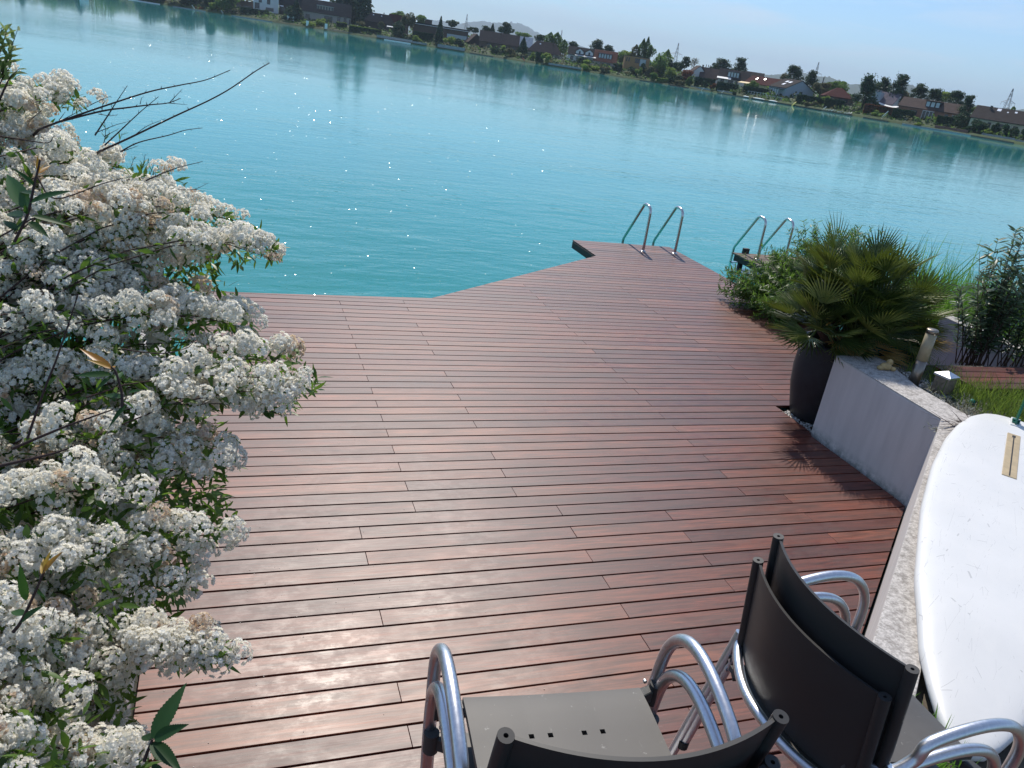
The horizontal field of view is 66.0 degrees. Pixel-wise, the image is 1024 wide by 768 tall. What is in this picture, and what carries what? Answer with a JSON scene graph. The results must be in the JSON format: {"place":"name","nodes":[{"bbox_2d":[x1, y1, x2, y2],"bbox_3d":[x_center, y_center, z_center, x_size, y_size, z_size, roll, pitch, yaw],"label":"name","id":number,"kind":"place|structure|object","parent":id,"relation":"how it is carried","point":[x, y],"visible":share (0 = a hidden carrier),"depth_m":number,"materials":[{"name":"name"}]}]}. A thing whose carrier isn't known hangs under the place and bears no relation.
{"place":"outdoors","nodes":[
{"label":"outdoors","id":0,"kind":"place"},
{"bbox_2d":[0,345,131,585],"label":"garden bank","id":1,"kind":"structure","parent":0,"point":[42,518],"depth_m":4.65,"materials":[{"name":"plant"}]},
{"bbox_2d":[0,22,26,99],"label":"pale shrub","id":2,"kind":"object","parent":1,"relation":"on","point":[5,73],"visible":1,"depth_m":3.05,"materials":[{"name":"green plant"}]},
{"bbox_2d":[27,328,173,767],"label":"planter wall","id":3,"kind":"structure","parent":1,"relation":"on","point":[134,686],"depth_m":4.16,"materials":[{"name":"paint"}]},
{"bbox_2d":[141,683,188,767],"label":"serrated plant","id":4,"kind":"object","parent":1,"relation":"on","point":[162,729],"visible":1,"depth_m":1.46,"materials":[{"name":"green plant"}]},
{"bbox_2d":[0,60,332,767],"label":"spiraea bush","id":5,"kind":"object","parent":1,"relation":"on","point":[75,280],"visible":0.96,"depth_m":2.45,"materials":[{"name":"white plant"}]},
{"bbox_2d":[11,549,61,632],"bbox_3d":[-1.041,0.443,1.723,0.126,0.194,0.096,0,24,-20],"label":"leafy shoot","id":6,"kind":"object","parent":5,"relation":"on","point":[45,565],"visible":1,"depth_m":1.72,"materials":[{"name":"green plant"}]},
{"bbox_2d":[3,156,71,242],"bbox_3d":[-1.338,-0.517,2.178,0.329,0.224,0.133,22,26,29],"label":"leafy shoot","id":7,"kind":"object","parent":5,"relation":"attached to","point":[18,193],"visible":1,"depth_m":2.16,"materials":[{"name":"green plant"}]},
{"bbox_2d":[75,349,141,426],"bbox_3d":[-0.978,0.007,1.905,0.106,0.151,0.164,-13,31,-42],"label":"leafy shoot","id":8,"kind":"object","parent":5,"relation":"attached to","point":[98,360],"visible":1,"depth_m":1.90,"materials":[{"name":"green plant"}]},
{"bbox_2d":[63,121,161,436],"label":"willow shoots","id":9,"kind":"object","parent":5,"relation":"on","point":[141,167],"visible":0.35,"depth_m":3.89,"materials":[{"name":"green plant"}]},
{"bbox_2d":[9,60,269,191],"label":"bare branches","id":10,"kind":"object","parent":5,"relation":"attached to","point":[79,115],"visible":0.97,"depth_m":2.75,"materials":[{"name":"wood"}]},
{"bbox_2d":[204,0,682,70],"bbox_3d":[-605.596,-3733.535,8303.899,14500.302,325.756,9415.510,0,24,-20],"label":"distant mountains","id":11,"kind":"structure","parent":0,"point":[519,27],"depth_m":7717.07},
{"bbox_2d":[0,0,1023,634],"bbox_3d":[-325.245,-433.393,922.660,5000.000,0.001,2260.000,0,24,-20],"label":"lake","id":12,"kind":"structure","parent":0,"point":[342,164],"depth_m":33.15,"materials":[{"name":"teal liquid"}]},
{"bbox_2d":[134,240,904,767],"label":"wooden deck","id":13,"kind":"structure","parent":12,"relation":"in","point":[606,466],"depth_m":6.23,"materials":[{"name":"brown wood"}]},
{"bbox_2d":[621,203,683,253],"bbox_3d":[2.797,-2.777,16.198,0.836,1.906,1.018,0,24,-20],"label":"swim ladder","id":14,"kind":"object","parent":13,"relation":"attached to","point":[662,227],"visible":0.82,"depth_m":15.78,"materials":[{"name":"metal"}]},
{"bbox_2d":[789,331,877,424],"bbox_3d":[3.497,-0.033,8.732,0.810,0.910,0.810,0,24,-20],"label":"plant pot","id":15,"kind":"object","parent":13,"relation":"on","point":[810,374],"visible":0.32,"depth_m":8.52,"materials":[{"name":"ceramic"}]},
{"bbox_2d":[759,210,963,371],"bbox_3d":[3.817,-1.060,8.562,2.453,1.505,1.863,-12,30,-40],"label":"fan palm","id":16,"kind":"object","parent":15,"relation":"in","point":[871,305],"visible":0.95,"depth_m":8.24,"materials":[{"name":"green plant"}]},
{"bbox_2d":[732,248,795,284],"bbox_3d":[6.341,-1.931,17.409,2.610,1.500,2.154,0,24,-20],"label":"old dock","id":17,"kind":"object","parent":12,"relation":"in","point":[739,258],"visible":0.22,"depth_m":17.39,"materials":[{"name":"brown wood"}]},
{"bbox_2d":[729,215,794,262],"bbox_3d":[5.547,-2.864,17.765,0.836,1.906,1.018,0,24,-20],"label":"swim ladder","id":18,"kind":"object","parent":17,"relation":"attached to","point":[760,248],"visible":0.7,"depth_m":17.35,"materials":[{"name":"metal"}]},
{"bbox_2d":[902,123,970,135],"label":"shore dock","id":19,"kind":"object","parent":12,"relation":"in","point":[936,129],"visible":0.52,"depth_m":289.53,"materials":[{"name":"grey concrete"}]},
{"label":"terrace step","id":20,"kind":"structure","parent":12,"relation":"in","visible":0},
{"bbox_2d":[663,720,797,767],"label":"terrace planks","id":21,"kind":"object","parent":20,"relation":"on","point":[699,741],"visible":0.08,"depth_m":2.69,"materials":[{"name":"brown wood"}]},
{"bbox_2d":[420,669,780,767],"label":"stacking chair","id":22,"kind":"object","parent":21,"relation":"on","point":[434,740],"visible":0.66,"depth_m":1.78,"materials":[{"name":"metal"}]},
{"bbox_2d":[426,634,788,767],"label":"stacking chair","id":23,"kind":"object","parent":22,"relation":"on","point":[617,728],"visible":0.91,"depth_m":1.75,"materials":[{"name":"grey plastic"}]},
{"bbox_2d":[668,557,1000,767],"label":"stacking chair","id":24,"kind":"object","parent":21,"relation":"on","point":[834,709],"visible":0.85,"depth_m":2.00,"materials":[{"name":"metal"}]},
{"bbox_2d":[678,533,1023,767],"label":"stacking chair","id":25,"kind":"object","parent":24,"relation":"on","point":[915,733],"visible":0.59,"depth_m":1.93,"materials":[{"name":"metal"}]},
{"bbox_2d":[139,0,1023,144],"bbox_3d":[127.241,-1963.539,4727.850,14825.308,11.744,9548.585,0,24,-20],"label":"bank","id":26,"kind":"structure","parent":0,"point":[274,20],"depth_m":457.17,"materials":[{"name":"plant"}]},
{"bbox_2d":[215,0,240,10],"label":"broadleaf tree","id":27,"kind":"object","parent":26,"relation":"on","point":[226,5],"visible":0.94,"depth_m":519.30,"materials":[{"name":"green plant"}]},
{"bbox_2d":[236,0,252,8],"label":"house wing","id":28,"kind":"structure","parent":26,"relation":"on","point":[245,4],"depth_m":538.68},
{"bbox_2d":[240,6,268,14],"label":"hedge","id":29,"kind":"object","parent":26,"relation":"on","point":[244,10],"visible":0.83,"depth_m":517.34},
{"bbox_2d":[253,0,278,13],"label":"lake house","id":30,"kind":"structure","parent":26,"relation":"on","point":[271,6],"depth_m":531.35,"materials":[{"name":"paint"}]},
{"bbox_2d":[281,5,298,19],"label":"broadleaf tree","id":31,"kind":"object","parent":26,"relation":"on","point":[290,10],"visible":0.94,"depth_m":509.94,"materials":[{"name":"green plant"}]},
{"bbox_2d":[279,0,301,13],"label":"lake house","id":32,"kind":"structure","parent":26,"relation":"on","point":[283,4],"depth_m":535.72,"materials":[{"name":"tile"}]},
{"bbox_2d":[284,0,303,21],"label":"conifer tree","id":33,"kind":"object","parent":26,"relation":"on","point":[296,6],"visible":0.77,"depth_m":512.21,"materials":[{"name":"green plant"}]},
{"bbox_2d":[301,0,351,24],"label":"lake house","id":34,"kind":"structure","parent":26,"relation":"on","point":[320,9],"depth_m":525.05,"materials":[{"name":"grey tile"}]},
{"bbox_2d":[350,0,374,25],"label":"conifer tree","id":35,"kind":"object","parent":26,"relation":"on","point":[359,7],"visible":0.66,"depth_m":530.50,"materials":[{"name":"green plant"}]},
{"bbox_2d":[349,25,381,33],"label":"hedge","id":36,"kind":"object","parent":26,"relation":"on","point":[353,28],"visible":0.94,"depth_m":500.21,"materials":[{"name":"green plant"}]},
{"bbox_2d":[364,12,393,31],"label":"lake house","id":37,"kind":"structure","parent":26,"relation":"on","point":[372,20],"depth_m":522.02,"materials":[{"name":"tile"}]},
{"bbox_2d":[391,20,405,36],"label":"broadleaf tree","id":38,"kind":"object","parent":26,"relation":"on","point":[397,25],"visible":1,"depth_m":496.93,"materials":[{"name":"green plant"}]},
{"bbox_2d":[401,12,415,34],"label":"broadleaf tree","id":39,"kind":"object","parent":26,"relation":"on","point":[406,18],"visible":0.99,"depth_m":503.97,"materials":[{"name":"green plant"}]},
{"bbox_2d":[412,31,432,40],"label":"hedge","id":40,"kind":"object","parent":26,"relation":"on","point":[422,35],"visible":0.86,"depth_m":500.50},
{"bbox_2d":[433,16,444,42],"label":"conifer tree","id":41,"kind":"object","parent":26,"relation":"on","point":[439,34],"visible":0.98,"depth_m":492.79,"materials":[{"name":"green plant"}]},
{"bbox_2d":[412,19,469,42],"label":"lake house","id":42,"kind":"structure","parent":26,"relation":"on","point":[427,26],"depth_m":516.96,"materials":[{"name":"tile"}]},
{"bbox_2d":[465,33,478,44],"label":"lake house","id":43,"kind":"structure","parent":26,"relation":"on","point":[473,39],"depth_m":507.44,"materials":[{"name":"grey tile"}]},
{"bbox_2d":[479,30,519,50],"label":"lake house","id":44,"kind":"structure","parent":26,"relation":"on","point":[491,38],"depth_m":494.62,"materials":[{"name":"brown tile"}]},
{"bbox_2d":[497,22,514,33],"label":"broadleaf tree","id":45,"kind":"object","parent":26,"relation":"on","point":[506,28],"visible":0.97,"depth_m":523.14,"materials":[{"name":"green plant"}]},
{"bbox_2d":[516,37,529,55],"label":"conifer tree","id":46,"kind":"object","parent":26,"relation":"on","point":[522,48],"visible":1,"depth_m":467.56,"materials":[{"name":"green plant"}]},
{"bbox_2d":[527,41,561,58],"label":"lake house","id":47,"kind":"structure","parent":26,"relation":"on","point":[552,49],"depth_m":477.38,"materials":[{"name":"brown tile"}]},
{"bbox_2d":[567,46,595,63],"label":"lake house","id":48,"kind":"structure","parent":26,"relation":"on","point":[575,53],"depth_m":469.21,"materials":[{"name":"tile"}]},
{"bbox_2d":[151,0,1023,140],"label":"garden shrubbery","id":49,"kind":"object","parent":26,"relation":"on","point":[773,93],"visible":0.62,"depth_m":442.42,"materials":[{"name":"green plant"}]},
{"bbox_2d":[581,59,599,70],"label":"garden bush","id":50,"kind":"object","parent":26,"relation":"on","point":[584,66],"visible":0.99,"depth_m":442.48,"materials":[{"name":"green plant"}]},
{"bbox_2d":[589,39,604,49],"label":"pine tree","id":51,"kind":"object","parent":26,"relation":"on","point":[598,45],"visible":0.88,"depth_m":500.51,"materials":[{"name":"green plant"}]},
{"bbox_2d":[593,49,617,66],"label":"lake house","id":52,"kind":"structure","parent":26,"relation":"on","point":[609,58],"depth_m":468.08,"materials":[{"name":"ceramic"}]},
{"bbox_2d":[243,0,972,113],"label":"treeline","id":53,"kind":"object","parent":26,"relation":"on","point":[816,94],"visible":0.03,"depth_m":501.78,"materials":[{"name":"green plant"}]},
{"bbox_2d":[623,55,649,69],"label":"lake house","id":54,"kind":"structure","parent":26,"relation":"on","point":[636,62],"depth_m":458.64,"materials":[{"name":"tile"}]},
{"bbox_2d":[638,38,646,56],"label":"poplar tree","id":55,"kind":"object","parent":26,"relation":"on","point":[641,45],"visible":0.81,"depth_m":475.39,"materials":[{"name":"green plant"}]},
{"bbox_2d":[651,52,668,76],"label":"willow tree","id":56,"kind":"object","parent":26,"relation":"on","point":[660,64],"visible":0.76,"depth_m":439.12,"materials":[{"name":"green plant"}]},
{"bbox_2d":[694,77,715,85],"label":"hedge","id":57,"kind":"object","parent":26,"relation":"on","point":[698,80],"visible":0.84,"depth_m":416.79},
{"bbox_2d":[699,65,718,82],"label":"lake house","id":58,"kind":"structure","parent":26,"relation":"on","point":[711,73],"depth_m":438.77,"materials":[{"name":"brown tile"}]},
{"bbox_2d":[712,57,732,68],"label":"pine tree","id":59,"kind":"object","parent":26,"relation":"on","point":[723,63],"visible":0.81,"depth_m":448.07,"materials":[{"name":"green plant"}]},
{"bbox_2d":[715,81,738,90],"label":"hedge","id":60,"kind":"object","parent":26,"relation":"on","point":[723,86],"visible":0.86,"depth_m":399.65,"materials":[{"name":"plant"}]},
{"bbox_2d":[717,68,750,86],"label":"lake house","id":61,"kind":"structure","parent":26,"relation":"on","point":[729,75],"depth_m":420.03,"materials":[{"name":"tile"}]},
{"bbox_2d":[730,57,747,71],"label":"pine tree","id":62,"kind":"object","parent":26,"relation":"on","point":[740,64],"visible":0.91,"depth_m":436.69,"materials":[{"name":"green plant"}]},
{"bbox_2d":[742,85,772,94],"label":"hedge","id":63,"kind":"object","parent":26,"relation":"on","point":[752,89],"visible":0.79,"depth_m":384.81,"materials":[{"name":"plant"}]},
{"bbox_2d":[739,75,781,88],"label":"lake house","id":64,"kind":"structure","parent":26,"relation":"on","point":[763,82],"depth_m":400.92,"materials":[{"name":"red tile"}]},
{"bbox_2d":[768,78,814,97],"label":"lake house","id":65,"kind":"structure","parent":26,"relation":"on","point":[786,87],"depth_m":374.70,"materials":[{"name":"tile"}]},
{"bbox_2d":[785,64,805,80],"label":"pine tree","id":66,"kind":"object","parent":26,"relation":"on","point":[795,72],"visible":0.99,"depth_m":400.15,"materials":[{"name":"green plant"}]},
{"bbox_2d":[795,94,824,103],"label":"hedge","id":67,"kind":"object","parent":26,"relation":"on","point":[800,98],"visible":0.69,"depth_m":351.35,"materials":[{"name":"plant"}]},
{"bbox_2d":[805,69,819,87],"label":"pine tree","id":68,"kind":"object","parent":26,"relation":"on","point":[810,78],"visible":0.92,"depth_m":386.48,"materials":[{"name":"green plant"}]},
{"bbox_2d":[812,82,831,97],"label":"broadleaf tree","id":69,"kind":"object","parent":26,"relation":"on","point":[818,87],"visible":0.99,"depth_m":370.89,"materials":[{"name":"green plant"}]},
{"bbox_2d":[823,98,845,107],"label":"hedge","id":70,"kind":"object","parent":26,"relation":"on","point":[829,102],"visible":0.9,"depth_m":338.13,"materials":[{"name":"plant"}]},
{"bbox_2d":[820,88,852,105],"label":"lake house","id":71,"kind":"structure","parent":26,"relation":"on","point":[842,94],"depth_m":355.79,"materials":[{"name":"red tile"}]},
{"bbox_2d":[824,81,849,91],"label":"broadleaf tree","id":72,"kind":"object","parent":26,"relation":"on","point":[836,84],"visible":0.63,"depth_m":372.18,"materials":[{"name":"green plant"}]},
{"bbox_2d":[849,72,883,108],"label":"pine tree","id":73,"kind":"object","parent":26,"relation":"on","point":[868,88],"visible":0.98,"depth_m":328.46,"materials":[{"name":"green plant"}]},
{"bbox_2d":[862,103,892,114],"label":"hedge","id":74,"kind":"object","parent":26,"relation":"on","point":[872,107],"visible":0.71,"depth_m":319.09,"materials":[{"name":"green plant"}]},
{"bbox_2d":[871,76,891,96],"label":"pine tree","id":75,"kind":"object","parent":26,"relation":"on","point":[886,82],"visible":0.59,"depth_m":346.34,"materials":[{"name":"green plant"}]},
{"bbox_2d":[872,90,902,107],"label":"lake house","id":76,"kind":"structure","parent":26,"relation":"on","point":[885,99],"depth_m":337.70,"materials":[{"name":"tile"}]},
{"bbox_2d":[887,71,910,103],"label":"pine tree","id":77,"kind":"object","parent":26,"relation":"on","point":[899,86],"visible":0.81,"depth_m":337.88,"materials":[{"name":"green plant"}]},
{"bbox_2d":[891,107,915,119],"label":"hedge","id":78,"kind":"object","parent":26,"relation":"on","point":[897,112],"visible":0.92,"depth_m":310.11,"materials":[{"name":"plant"}]},
{"bbox_2d":[910,83,928,98],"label":"pine tree","id":79,"kind":"object","parent":26,"relation":"on","point":[920,89],"visible":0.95,"depth_m":339.57,"materials":[{"name":"green plant"}]},
{"bbox_2d":[898,96,970,122],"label":"lake house","id":80,"kind":"structure","parent":26,"relation":"on","point":[922,108],"depth_m":313.84,"materials":[{"name":"orange brick"}]},
{"bbox_2d":[925,88,944,101],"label":"pine tree","id":81,"kind":"object","parent":26,"relation":"on","point":[935,94],"visible":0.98,"depth_m":334.48,"materials":[{"name":"green plant"}]},
{"bbox_2d":[935,115,954,125],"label":"hedge","id":82,"kind":"object","parent":26,"relation":"on","point":[940,119],"visible":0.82,"depth_m":295.36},
{"bbox_2d":[945,90,965,104],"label":"pine tree","id":83,"kind":"object","parent":26,"relation":"on","point":[958,96],"visible":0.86,"depth_m":318.03,"materials":[{"name":"green plant"}]},
{"bbox_2d":[951,111,970,128],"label":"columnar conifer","id":84,"kind":"object","parent":26,"relation":"on","point":[962,118],"visible":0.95,"depth_m":286.46,"materials":[{"name":"green plant"}]},
{"bbox_2d":[957,95,977,112],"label":"pine tree","id":85,"kind":"object","parent":26,"relation":"on","point":[968,100],"visible":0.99,"depth_m":306.25,"materials":[{"name":"green plant"}]},
{"bbox_2d":[965,119,988,132],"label":"garden bush","id":86,"kind":"object","parent":26,"relation":"on","point":[978,124],"visible":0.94,"depth_m":275.66,"materials":[{"name":"green plant"}]},
{"bbox_2d":[968,105,1023,134],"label":"lake house","id":87,"kind":"structure","parent":26,"relation":"on","point":[991,115],"depth_m":281.10,"materials":[{"name":"tile"}]},
{"bbox_2d":[1002,124,1019,137],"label":"garden bush","id":88,"kind":"object","parent":26,"relation":"on","point":[1015,131],"visible":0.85,"depth_m":261.56,"materials":[{"name":"green plant"}]},
{"bbox_2d":[245,0,1023,109],"label":"sky","id":89,"kind":"structure","parent":0,"point":[972,47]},
{"bbox_2d":[676,71,1023,112],"bbox_3d":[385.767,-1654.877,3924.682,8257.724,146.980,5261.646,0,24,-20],"label":"wooded hills","id":90,"kind":"structure","parent":0,"point":[854,88],"depth_m":3599.01,"materials":[{"name":"plant"}]},
{"bbox_2d":[889,231,1023,311],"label":"tall grass","id":91,"kind":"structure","parent":0,"point":[949,272],"depth_m":11.81,"materials":[{"name":"plant"}]},
{"bbox_2d":[892,364,1023,767],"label":"garden ground","id":92,"kind":"structure","parent":0,"point":[923,695],"depth_m":3.66,"materials":[{"name":"plant"}]},
{"bbox_2d":[811,355,968,696],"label":"garden wall","id":93,"kind":"structure","parent":92,"relation":"on","point":[871,421],"depth_m":7.22,"materials":[{"name":"paint"}]},
{"bbox_2d":[877,359,895,370],"bbox_3d":[3.726,-0.189,7.838,0.195,0.113,0.108,0,24,-20],"label":"sandstone ornament","id":94,"kind":"object","parent":93,"relation":"on","point":[887,364],"visible":1,"depth_m":7.82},
{"bbox_2d":[895,367,969,416],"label":"gravel","id":95,"kind":"structure","parent":92,"relation":"on","point":[906,374],"depth_m":7.89,"materials":[{"name":"gravel"}]},
{"bbox_2d":[909,328,938,386],"bbox_3d":[3.972,-0.243,7.638,0.112,0.606,0.112,0,24,-20],"label":"bollard light","id":96,"kind":"object","parent":95,"relation":"on","point":[925,349],"visible":0.86,"depth_m":7.59,"materials":[{"name":"silver metal"}]},
{"bbox_2d":[930,371,959,395],"bbox_3d":[4.178,-0.011,7.623,0.170,0.250,0.170,-5,26,-30],"label":"post light","id":97,"kind":"object","parent":92,"relation":"on","point":[943,377],"visible":0.83,"depth_m":7.57,"materials":[{"name":"metal"}]},
{"bbox_2d":[913,692,983,767],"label":"grass tuft","id":98,"kind":"object","parent":92,"relation":"on","point":[943,764],"visible":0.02,"depth_m":3.20,"materials":[{"name":"plant"}]},
{"bbox_2d":[894,352,1023,421],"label":"garden grass","id":99,"kind":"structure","parent":92,"relation":"on","point":[1009,402],"depth_m":7.53,"materials":[{"name":"plant"}]},
{"bbox_2d":[919,384,1005,431],"bbox_3d":[4.037,0.310,7.055,1.236,0.118,1.539,0,24,-20],"label":"silver ground cover","id":100,"kind":"object","parent":92,"relation":"on","point":[957,404],"visible":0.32,"depth_m":7.39,"materials":[{"name":"plant"}]},
{"bbox_2d":[914,400,1023,761],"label":"surfboard","id":101,"kind":"object","parent":92,"relation":"on","point":[969,582],"visible":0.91,"depth_m":4.23,"materials":[{"name":"white plastic"}]},
{"bbox_2d":[933,366,1023,393],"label":"wooden boardwalk","id":102,"kind":"structure","parent":92,"relation":"on","point":[1002,372],"depth_m":8.18,"materials":[{"name":"brown wood"}]},
{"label":"garden bank","id":103,"kind":"structure","parent":0,"visible":0},
{"bbox_2d":[716,218,905,327],"bbox_3d":[4.782,-1.660,12.652,2.602,2.055,1.704,0,24,-20],"label":"willow shrub","id":104,"kind":"object","parent":103,"relation":"on","point":[769,284],"visible":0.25,"depth_m":12.58,"materials":[{"name":"green plant"}]},
{"bbox_2d":[881,254,1023,358],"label":"reeds","id":105,"kind":"object","parent":103,"relation":"on","point":[947,305],"visible":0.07,"depth_m":11.19,"materials":[{"name":"plant"}]},
{"bbox_2d":[926,316,1023,366],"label":"garden wall","id":106,"kind":"structure","parent":103,"relation":"on","point":[950,358],"depth_m":10.44,"materials":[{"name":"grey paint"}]},
{"bbox_2d":[947,224,1023,366],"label":"oleander","id":107,"kind":"object","parent":103,"relation":"on","point":[995,320],"visible":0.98,"depth_m":9.15,"materials":[{"name":"green plant"}]},
{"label":"pebble bed","id":108,"kind":"structure","parent":0,"visible":0},
{"bbox_2d":[784,410,812,432],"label":"pebbles","id":109,"kind":"object","parent":108,"relation":"on","point":[789,413],"visible":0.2,"depth_m":8.67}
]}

